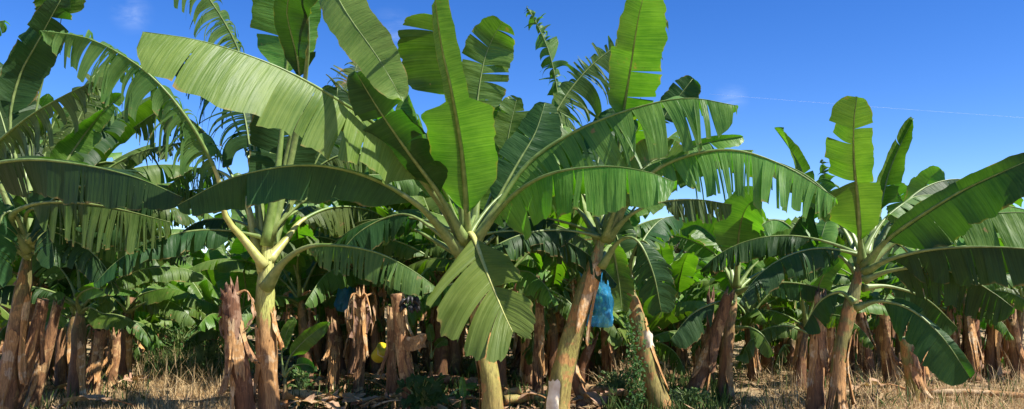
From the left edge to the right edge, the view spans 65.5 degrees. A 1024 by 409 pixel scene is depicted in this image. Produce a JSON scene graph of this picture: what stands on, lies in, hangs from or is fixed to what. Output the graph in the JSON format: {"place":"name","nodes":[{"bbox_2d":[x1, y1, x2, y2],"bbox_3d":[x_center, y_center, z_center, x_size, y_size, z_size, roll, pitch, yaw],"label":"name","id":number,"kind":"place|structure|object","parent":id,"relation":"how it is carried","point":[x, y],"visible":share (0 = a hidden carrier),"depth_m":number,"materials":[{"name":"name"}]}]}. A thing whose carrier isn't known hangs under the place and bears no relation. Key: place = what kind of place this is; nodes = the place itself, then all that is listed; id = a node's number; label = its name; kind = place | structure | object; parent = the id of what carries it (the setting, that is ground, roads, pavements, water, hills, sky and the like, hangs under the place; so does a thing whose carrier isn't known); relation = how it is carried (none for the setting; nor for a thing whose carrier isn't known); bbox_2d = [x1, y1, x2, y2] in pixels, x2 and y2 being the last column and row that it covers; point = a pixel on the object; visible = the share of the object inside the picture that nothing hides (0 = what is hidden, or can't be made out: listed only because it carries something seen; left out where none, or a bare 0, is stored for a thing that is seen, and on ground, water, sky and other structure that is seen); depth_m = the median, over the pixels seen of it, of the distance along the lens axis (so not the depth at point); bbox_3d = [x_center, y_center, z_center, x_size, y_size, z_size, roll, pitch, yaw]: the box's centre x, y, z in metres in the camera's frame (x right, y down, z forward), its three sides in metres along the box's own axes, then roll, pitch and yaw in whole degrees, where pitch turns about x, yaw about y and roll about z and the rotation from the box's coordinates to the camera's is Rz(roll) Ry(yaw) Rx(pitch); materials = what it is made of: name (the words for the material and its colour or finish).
{"place":"outdoors","nodes":[
{"label":"outdoors","id":0,"kind":"place"},
{"bbox_2d":[0,306,1023,408],"bbox_3d":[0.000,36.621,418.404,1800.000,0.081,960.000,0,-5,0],"label":"ground","id":1,"kind":"structure","parent":0,"point":[745,387],"depth_m":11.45,"materials":[{"name":"plant"}]},
{"bbox_2d":[0,260,16,338],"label":"banana plant","id":2,"kind":"object","parent":1,"relation":"on","point":[4,316],"visible":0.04,"depth_m":14.79,"materials":[{"name":"green plant"}]},
{"bbox_2d":[17,298,48,408],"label":"cut banana stem","id":3,"kind":"object","parent":1,"relation":"on","point":[35,342],"visible":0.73,"depth_m":8.96,"materials":[{"name":"plant"}]},
{"bbox_2d":[23,295,65,408],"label":"cut banana stem","id":4,"kind":"object","parent":1,"relation":"on","point":[38,380],"visible":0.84,"depth_m":9.35,"materials":[{"name":"plant"}]},
{"bbox_2d":[53,325,68,393],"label":"cut banana stem","id":5,"kind":"object","parent":1,"relation":"on","point":[61,368],"visible":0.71,"depth_m":10.82,"materials":[{"name":"plant"}]},
{"bbox_2d":[0,252,156,382],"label":"banana plant","id":6,"kind":"object","parent":1,"relation":"on","point":[137,329],"visible":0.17,"depth_m":11.32,"materials":[{"name":"green plant"}]},
{"bbox_2d":[3,143,155,303],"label":"banana plant","id":7,"kind":"object","parent":1,"relation":"on","point":[138,290],"visible":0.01,"depth_m":12.64,"materials":[{"name":"green plant"}]},
{"bbox_2d":[39,93,122,159],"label":"banana plant","id":8,"kind":"object","parent":1,"relation":"on","point":[45,99],"visible":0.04,"depth_m":16.28,"materials":[{"name":"green plant"}]},
{"bbox_2d":[8,262,164,372],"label":"banana plant","id":9,"kind":"object","parent":1,"relation":"on","point":[150,332],"visible":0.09,"depth_m":13.29,"materials":[{"name":"green plant"}]},
{"bbox_2d":[0,20,184,250],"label":"banana plant","id":10,"kind":"object","parent":1,"relation":"on","point":[50,177],"visible":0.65,"depth_m":7.16,"materials":[{"name":"green plant"}]},
{"bbox_2d":[11,132,184,303],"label":"banana plant","id":11,"kind":"object","parent":1,"relation":"on","point":[101,300],"visible":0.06,"depth_m":10.32,"materials":[{"name":"green plant"}]},
{"bbox_2d":[0,0,196,408],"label":"banana plant","id":12,"kind":"object","parent":1,"relation":"on","point":[41,220],"visible":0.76,"depth_m":8.70,"materials":[{"name":"green plant"}]},
{"bbox_2d":[85,324,111,394],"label":"cut banana stem","id":13,"kind":"object","parent":1,"relation":"on","point":[94,366],"visible":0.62,"depth_m":10.34,"materials":[{"name":"brown plant"}]},
{"bbox_2d":[6,62,192,397],"bbox_3d":[-6.373,0.153,10.669,3.855,4.810,4.151,3,-6,-33],"label":"banana plant","id":14,"kind":"object","parent":1,"relation":"on","point":[154,172],"visible":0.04,"depth_m":10.79,"materials":[{"name":"green plant"}]},
{"bbox_2d":[0,242,204,403],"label":"banana plant","id":15,"kind":"object","parent":1,"relation":"on","point":[84,295],"visible":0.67,"depth_m":9.84,"materials":[{"name":"green plant"}]},
{"bbox_2d":[103,327,120,387],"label":"cut banana stem","id":16,"kind":"object","parent":1,"relation":"on","point":[112,369],"visible":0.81,"depth_m":11.15,"materials":[{"name":"plant"}]},
{"bbox_2d":[86,286,159,367],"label":"banana plant","id":17,"kind":"object","parent":1,"relation":"on","point":[141,315],"visible":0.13,"depth_m":13.55,"materials":[{"name":"green plant"}]},
{"bbox_2d":[97,252,223,380],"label":"banana plant","id":18,"kind":"object","parent":1,"relation":"on","point":[169,299],"visible":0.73,"depth_m":11.68,"materials":[{"name":"green plant"}]},
{"bbox_2d":[139,289,200,352],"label":"banana plant","id":19,"kind":"object","parent":1,"relation":"on","point":[149,318],"visible":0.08,"depth_m":16.19,"materials":[{"name":"green plant"}]},
{"bbox_2d":[151,280,207,347],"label":"banana plant","id":20,"kind":"object","parent":1,"relation":"on","point":[163,322],"visible":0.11,"depth_m":16.32,"materials":[{"name":"green plant"}]},
{"bbox_2d":[156,324,204,354],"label":"leafy weed","id":21,"kind":"object","parent":1,"relation":"on","point":[176,339],"visible":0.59,"depth_m":14.96,"materials":[{"name":"green plant"}]},
{"bbox_2d":[158,249,218,350],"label":"banana plant","id":22,"kind":"object","parent":1,"relation":"on","point":[193,291],"visible":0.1,"depth_m":15.37,"materials":[{"name":"green plant"}]},
{"bbox_2d":[181,338,224,371],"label":"leafy weed","id":23,"kind":"object","parent":1,"relation":"on","point":[209,353],"visible":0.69,"depth_m":12.48,"materials":[{"name":"green plant"}]},
{"bbox_2d":[171,172,247,256],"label":"banana plant","id":24,"kind":"object","parent":1,"relation":"on","point":[234,215],"visible":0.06,"depth_m":24.20,"materials":[{"name":"green plant"}]},
{"bbox_2d":[39,0,434,408],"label":"banana plant","id":25,"kind":"object","parent":1,"relation":"on","point":[359,31],"visible":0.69,"depth_m":8.21,"materials":[{"name":"green plant"}]},
{"bbox_2d":[217,276,260,408],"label":"cut banana stem","id":26,"kind":"object","parent":1,"relation":"on","point":[237,350],"visible":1,"depth_m":8.12,"materials":[{"name":"brown plant"}]},
{"bbox_2d":[175,235,308,372],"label":"banana plant","id":27,"kind":"object","parent":1,"relation":"on","point":[213,294],"visible":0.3,"depth_m":12.08,"materials":[{"name":"green plant"}]},
{"bbox_2d":[189,203,384,384],"bbox_3d":[-3.262,1.113,11.775,2.719,3.068,2.821,3,-6,-36],"label":"banana plant","id":28,"kind":"object","parent":1,"relation":"on","point":[296,266],"visible":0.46,"depth_m":11.64,"materials":[{"name":"green plant"}]},
{"bbox_2d":[288,365,316,389],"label":"leafy weed","id":29,"kind":"object","parent":1,"relation":"on","point":[303,379],"visible":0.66,"depth_m":10.59,"materials":[{"name":"green plant"}]},
{"bbox_2d":[309,312,326,375],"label":"cut banana stem","id":30,"kind":"object","parent":1,"relation":"on","point":[318,350],"visible":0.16,"depth_m":12.43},
{"bbox_2d":[322,316,339,392],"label":"cut banana stem","id":31,"kind":"object","parent":1,"relation":"on","point":[332,354],"visible":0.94,"depth_m":10.73,"materials":[{"name":"plant"}]},
{"bbox_2d":[277,266,385,367],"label":"banana plant","id":32,"kind":"object","parent":1,"relation":"on","point":[320,308],"visible":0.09,"depth_m":12.98,"materials":[{"name":"green plant"}]},
{"bbox_2d":[320,292,346,378],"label":"cut banana stem","id":33,"kind":"object","parent":1,"relation":"on","point":[333,313],"visible":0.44,"depth_m":12.15,"materials":[{"name":"plant"}]},
{"bbox_2d":[237,133,432,380],"bbox_3d":[-2.234,0.600,12.055,3.264,4.150,3.071,3,-6,-32],"label":"banana plant","id":34,"kind":"object","parent":1,"relation":"on","point":[417,238],"visible":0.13,"depth_m":11.91,"materials":[{"name":"green plant"}]},
{"bbox_2d":[240,166,453,379],"bbox_3d":[-2.131,0.846,12.024,3.058,3.646,3.300,-5,-7,44],"label":"banana plant","id":35,"kind":"object","parent":1,"relation":"on","point":[339,281],"visible":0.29,"depth_m":11.63,"materials":[{"name":"green plant"}]},
{"bbox_2d":[334,286,351,311],"bbox_3d":[-2.496,1.329,11.816,0.236,0.544,0.224,-1,-5,16],"label":"bunch bag","id":36,"kind":"object","parent":35,"relation":"hanging from","point":[341,302],"visible":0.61,"depth_m":11.72,"materials":[{"name":"blue plastic"}]},
{"bbox_2d":[345,286,376,393],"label":"cut banana stem","id":37,"kind":"object","parent":1,"relation":"on","point":[362,319],"visible":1,"depth_m":10.53,"materials":[{"name":"brown plant"}]},
{"bbox_2d":[322,108,417,364],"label":"banana plant","id":38,"kind":"object","parent":1,"relation":"on","point":[413,353],"visible":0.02,"depth_m":13.15,"materials":[{"name":"green plant"}]},
{"bbox_2d":[377,301,398,408],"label":"cut banana stem","id":39,"kind":"object","parent":1,"relation":"on","point":[392,385],"visible":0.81,"depth_m":9.55,"materials":[{"name":"plant"}]},
{"bbox_2d":[390,293,426,408],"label":"cut banana stem","id":40,"kind":"object","parent":1,"relation":"on","point":[405,344],"visible":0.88,"depth_m":9.12,"materials":[{"name":"plant"}]},
{"bbox_2d":[350,200,468,375],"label":"banana plant","id":41,"kind":"object","parent":1,"relation":"on","point":[456,356],"visible":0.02,"depth_m":12.56,"materials":[{"name":"brown plant"}]},
{"bbox_2d":[395,372,447,408],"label":"broadleaf weed","id":42,"kind":"object","parent":1,"relation":"on","point":[429,393],"visible":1,"depth_m":8.94,"materials":[{"name":"green plant"}]},
{"bbox_2d":[314,147,537,374],"bbox_3d":[-1.034,0.560,11.575,3.264,4.150,3.071,-2,-5,19],"label":"banana plant","id":43,"kind":"object","parent":1,"relation":"on","point":[405,251],"visible":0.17,"depth_m":11.45,"materials":[{"name":"green plant"}]},
{"bbox_2d":[420,307,433,371],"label":"cut banana stem","id":44,"kind":"object","parent":1,"relation":"on","point":[425,357],"visible":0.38,"depth_m":12.97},
{"bbox_2d":[137,0,737,408],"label":"banana plant","id":45,"kind":"object","parent":1,"relation":"on","point":[459,161],"visible":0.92,"depth_m":7.43,"materials":[{"name":"green plant"}]},
{"bbox_2d":[429,152,592,367],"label":"banana plant","id":46,"kind":"object","parent":1,"relation":"on","point":[516,349],"visible":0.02,"depth_m":12.33,"materials":[{"name":"green plant"}]},
{"bbox_2d":[0,337,1023,408],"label":"leaf litter","id":47,"kind":"object","parent":1,"relation":"on","point":[465,361],"visible":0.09,"depth_m":10.87,"materials":[{"name":"plant"}]},
{"bbox_2d":[51,394,141,408],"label":"fallen leaf","id":48,"kind":"object","parent":47,"relation":"on","point":[96,397],"visible":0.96,"depth_m":9.22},
{"bbox_2d":[277,318,331,408],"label":"banana sucker","id":49,"kind":"object","parent":47,"relation":"on","point":[305,341],"visible":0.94,"depth_m":9.30,"materials":[{"name":"green plant"}]},
{"bbox_2d":[280,394,346,408],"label":"fallen leaf","id":50,"kind":"object","parent":47,"relation":"on","point":[332,404],"visible":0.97,"depth_m":9.15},
{"bbox_2d":[287,389,342,401],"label":"fallen banana stem","id":51,"kind":"object","parent":47,"relation":"on","point":[303,393],"visible":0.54,"depth_m":9.97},
{"bbox_2d":[302,389,377,407],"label":"fallen leaf","id":52,"kind":"object","parent":47,"relation":"on","point":[349,399],"visible":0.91,"depth_m":9.44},
{"bbox_2d":[371,342,385,362],"bbox_3d":[-1.617,1.836,9.858,0.217,0.256,0.258,3,-6,-34],"label":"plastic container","id":53,"kind":"object","parent":47,"relation":"on","point":[377,354],"visible":0.79,"depth_m":9.80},
{"bbox_2d":[426,323,447,377],"bbox_3d":[-1.073,2.145,11.407,0.321,0.885,0.142,0,-5,0],"label":"banana sucker","id":54,"kind":"object","parent":47,"relation":"on","point":[438,342],"visible":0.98,"depth_m":11.39,"materials":[{"name":"green plant"}]},
{"bbox_2d":[503,393,546,404],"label":"fallen banana stem","id":55,"kind":"object","parent":47,"relation":"on","point":[514,398],"visible":0.73,"depth_m":9.73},
{"bbox_2d":[571,384,630,398],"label":"fallen banana stem","id":56,"kind":"object","parent":47,"relation":"on","point":[594,388],"visible":0.33,"depth_m":10.34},
{"bbox_2d":[573,389,644,404],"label":"fallen leaf","id":57,"kind":"object","parent":47,"relation":"on","point":[594,396],"visible":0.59,"depth_m":9.60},
{"bbox_2d":[388,105,637,392],"bbox_3d":[-0.463,0.648,10.493,3.399,3.791,3.170,4,-7,-43],"label":"banana plant","id":58,"kind":"object","parent":1,"relation":"on","point":[529,285],"visible":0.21,"depth_m":10.27,"materials":[{"name":"green plant"}]},
{"bbox_2d":[23,325,1023,408],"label":"green weeds","id":59,"kind":"object","parent":1,"relation":"on","point":[620,403],"visible":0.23,"depth_m":10.55,"materials":[{"name":"plant"}]},
{"bbox_2d":[519,334,547,385],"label":"cut banana stem","id":60,"kind":"object","parent":1,"relation":"on","point":[525,370],"visible":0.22,"depth_m":11.50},
{"bbox_2d":[467,261,601,373],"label":"banana plant","id":61,"kind":"object","parent":1,"relation":"on","point":[583,344],"visible":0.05,"depth_m":12.69,"materials":[{"name":"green plant"}]},
{"bbox_2d":[532,275,544,393],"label":"cut banana stem","id":62,"kind":"object","parent":1,"relation":"on","point":[538,367],"visible":0.88,"depth_m":10.33,"materials":[{"name":"plant"}]},
{"bbox_2d":[120,343,1023,408],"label":"tall dry grass","id":63,"kind":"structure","parent":1,"relation":"on","point":[796,391],"depth_m":10.32,"materials":[{"name":"plant"}]},
{"bbox_2d":[572,363,592,406],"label":"cut banana stem","id":64,"kind":"object","parent":1,"relation":"on","point":[578,384],"visible":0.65,"depth_m":9.74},
{"bbox_2d":[512,217,664,379],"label":"banana plant","id":65,"kind":"object","parent":1,"relation":"on","point":[553,267],"visible":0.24,"depth_m":11.51,"materials":[{"name":"green plant"}]},
{"bbox_2d":[578,331,599,381],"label":"cut banana stem","id":66,"kind":"object","parent":1,"relation":"on","point":[585,360],"visible":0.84,"depth_m":11.34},
{"bbox_2d":[513,199,677,342],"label":"banana plant","id":67,"kind":"object","parent":1,"relation":"on","point":[634,219],"visible":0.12,"depth_m":11.65,"materials":[{"name":"green plant"}]},
{"bbox_2d":[601,328,617,380],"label":"cut banana stem","id":68,"kind":"object","parent":1,"relation":"on","point":[607,351],"visible":0.58,"depth_m":11.95,"materials":[{"name":"plant"}]},
{"bbox_2d":[596,369,634,389],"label":"leafy weed","id":69,"kind":"object","parent":1,"relation":"on","point":[614,382],"visible":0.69,"depth_m":10.37,"materials":[{"name":"green plant"}]},
{"bbox_2d":[444,0,837,408],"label":"banana plant","id":70,"kind":"object","parent":1,"relation":"on","point":[642,37],"visible":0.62,"depth_m":8.15,"materials":[{"name":"green plant"}]},
{"bbox_2d":[577,259,613,327],"bbox_3d":[0.922,0.963,8.810,0.413,0.773,0.395,0,-5,0],"label":"bunch bag","id":71,"kind":"object","parent":70,"relation":"hanging from","point":[602,315],"visible":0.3,"depth_m":8.66,"materials":[{"name":"blue plastic"}]},
{"bbox_2d":[566,258,718,375],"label":"banana plant","id":72,"kind":"object","parent":1,"relation":"on","point":[662,320],"visible":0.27,"depth_m":12.12,"materials":[{"name":"green plant"}]},
{"bbox_2d":[604,215,686,408],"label":"banana plant","id":73,"kind":"object","parent":1,"relation":"on","point":[652,379],"visible":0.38,"depth_m":9.34,"materials":[{"name":"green plant"}]},
{"bbox_2d":[618,309,648,408],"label":"climbing vine","id":74,"kind":"object","parent":73,"relation":"attached to","point":[632,346],"visible":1,"depth_m":9.14,"materials":[{"name":"green plant"}]},
{"bbox_2d":[563,98,753,370],"bbox_3d":[1.554,0.492,13.031,4.004,4.518,3.695,1,-5,-16],"label":"banana plant","id":75,"kind":"object","parent":1,"relation":"on","point":[646,226],"visible":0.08,"depth_m":13.11,"materials":[{"name":"green plant"}]},
{"bbox_2d":[623,237,717,361],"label":"banana plant","id":76,"kind":"object","parent":1,"relation":"on","point":[666,252],"visible":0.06,"depth_m":13.82,"materials":[{"name":"green plant"}]},
{"bbox_2d":[632,240,722,368],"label":"banana plant","id":77,"kind":"object","parent":1,"relation":"on","point":[684,266],"visible":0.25,"depth_m":13.19,"materials":[{"name":"green plant"}]},
{"bbox_2d":[629,267,740,364],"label":"banana plant","id":78,"kind":"object","parent":1,"relation":"on","point":[684,293],"visible":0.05,"depth_m":13.94,"materials":[{"name":"green plant"}]},
{"bbox_2d":[666,386,711,405],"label":"leafy weed","id":79,"kind":"object","parent":1,"relation":"on","point":[691,391],"visible":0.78,"depth_m":9.48,"materials":[{"name":"green plant"}]},
{"bbox_2d":[684,285,734,405],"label":"cut banana stem","id":80,"kind":"object","parent":1,"relation":"on","point":[707,359],"visible":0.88,"depth_m":9.83,"materials":[{"name":"plant"}]},
{"bbox_2d":[704,286,716,385],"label":"cut banana stem","id":81,"kind":"object","parent":1,"relation":"on","point":[708,301],"visible":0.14,"depth_m":10.97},
{"bbox_2d":[686,246,802,370],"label":"banana plant","id":82,"kind":"object","parent":1,"relation":"on","point":[766,361],"visible":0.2,"depth_m":13.29,"materials":[{"name":"green plant"}]},
{"bbox_2d":[661,186,844,401],"bbox_3d":[2.979,1.160,10.171,2.329,2.686,1.738,-1,-5,17],"label":"banana plant","id":83,"kind":"object","parent":1,"relation":"on","point":[743,222],"visible":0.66,"depth_m":9.87,"materials":[{"name":"green plant"}]},
{"bbox_2d":[690,219,821,380],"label":"banana plant","id":84,"kind":"object","parent":1,"relation":"on","point":[752,365],"visible":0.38,"depth_m":11.93,"materials":[{"name":"green plant"}]},
{"bbox_2d":[734,285,858,374],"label":"banana plant","id":85,"kind":"object","parent":1,"relation":"on","point":[785,353],"visible":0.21,"depth_m":13.36,"materials":[{"name":"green plant"}]},
{"bbox_2d":[735,220,888,389],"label":"banana plant","id":86,"kind":"object","parent":1,"relation":"on","point":[828,231],"visible":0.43,"depth_m":11.12,"materials":[{"name":"green plant"}]},
{"bbox_2d":[805,287,828,408],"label":"cut banana stem","id":87,"kind":"object","parent":1,"relation":"on","point":[818,362],"visible":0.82,"depth_m":8.82,"materials":[{"name":"plant"}]},
{"bbox_2d":[762,127,883,376],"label":"banana plant","id":88,"kind":"object","parent":1,"relation":"on","point":[802,165],"visible":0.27,"depth_m":11.97,"materials":[{"name":"green plant"}]},
{"bbox_2d":[824,326,835,387],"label":"cut banana stem","id":89,"kind":"object","parent":1,"relation":"on","point":[831,334],"visible":0.23,"depth_m":11.31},
{"bbox_2d":[796,271,895,363],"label":"banana plant","id":90,"kind":"object","parent":1,"relation":"on","point":[870,295],"visible":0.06,"depth_m":14.16,"materials":[{"name":"green plant"}]},
{"bbox_2d":[847,318,862,376],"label":"cut banana stem","id":91,"kind":"object","parent":1,"relation":"on","point":[854,344],"visible":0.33,"depth_m":12.45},
{"bbox_2d":[700,96,1023,408],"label":"banana plant","id":92,"kind":"object","parent":1,"relation":"on","point":[977,213],"visible":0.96,"depth_m":8.14,"materials":[{"name":"green plant"}]},
{"bbox_2d":[856,300,877,378],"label":"cut banana stem","id":93,"kind":"object","parent":1,"relation":"on","point":[863,325],"visible":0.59,"depth_m":12.21,"materials":[{"name":"plant"}]},
{"bbox_2d":[871,299,884,369],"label":"cut banana stem","id":94,"kind":"object","parent":1,"relation":"on","point":[877,351],"visible":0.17,"depth_m":13.33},
{"bbox_2d":[817,209,942,354],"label":"banana plant","id":95,"kind":"object","parent":1,"relation":"on","point":[843,279],"visible":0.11,"depth_m":14.45,"materials":[{"name":"green plant"}]},
{"bbox_2d":[878,303,902,386],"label":"cut banana stem","id":96,"kind":"object","parent":1,"relation":"on","point":[890,360],"visible":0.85,"depth_m":11.43,"materials":[{"name":"plant"}]},
{"bbox_2d":[900,336,933,403],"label":"cut banana stem","id":97,"kind":"object","parent":1,"relation":"on","point":[913,372],"visible":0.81,"depth_m":9.92,"materials":[{"name":"plant"}]},
{"bbox_2d":[879,165,966,388],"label":"banana plant","id":98,"kind":"object","parent":1,"relation":"on","point":[926,176],"visible":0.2,"depth_m":10.95,"materials":[{"name":"green plant"}]},
{"bbox_2d":[871,239,1013,343],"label":"banana plant","id":99,"kind":"object","parent":1,"relation":"on","point":[999,326],"visible":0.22,"depth_m":12.63,"materials":[{"name":"green plant"}]},
{"bbox_2d":[879,191,1023,382],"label":"banana plant","id":100,"kind":"object","parent":1,"relation":"on","point":[971,337],"visible":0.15,"depth_m":11.82,"materials":[{"name":"brown plant"}]},
{"bbox_2d":[929,389,1023,397],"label":"fallen banana stem","id":101,"kind":"object","parent":1,"relation":"on","point":[966,394],"visible":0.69,"depth_m":10.21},
{"bbox_2d":[953,238,1023,365],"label":"banana plant","id":102,"kind":"object","parent":1,"relation":"on","point":[1020,314],"visible":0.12,"depth_m":12.38,"materials":[{"name":"brown plant"}]},
{"bbox_2d":[979,312,1002,379],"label":"cut banana stem","id":103,"kind":"object","parent":1,"relation":"on","point":[992,353],"visible":0.64,"depth_m":12.12,"materials":[{"name":"plant"}]},
{"bbox_2d":[1000,320,1009,368],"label":"cut banana stem","id":104,"kind":"object","parent":1,"relation":"on","point":[1005,345],"visible":0.4,"depth_m":13.52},
{"bbox_2d":[1006,309,1023,380],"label":"cut banana stem","id":105,"kind":"object","parent":1,"relation":"on","point":[1016,350],"visible":0.88,"depth_m":11.98,"materials":[{"name":"plant"}]},
{"bbox_2d":[0,0,1023,252],"label":"sky","id":106,"kind":"structure","parent":0,"point":[958,57],"materials":[{"name":"blue"}]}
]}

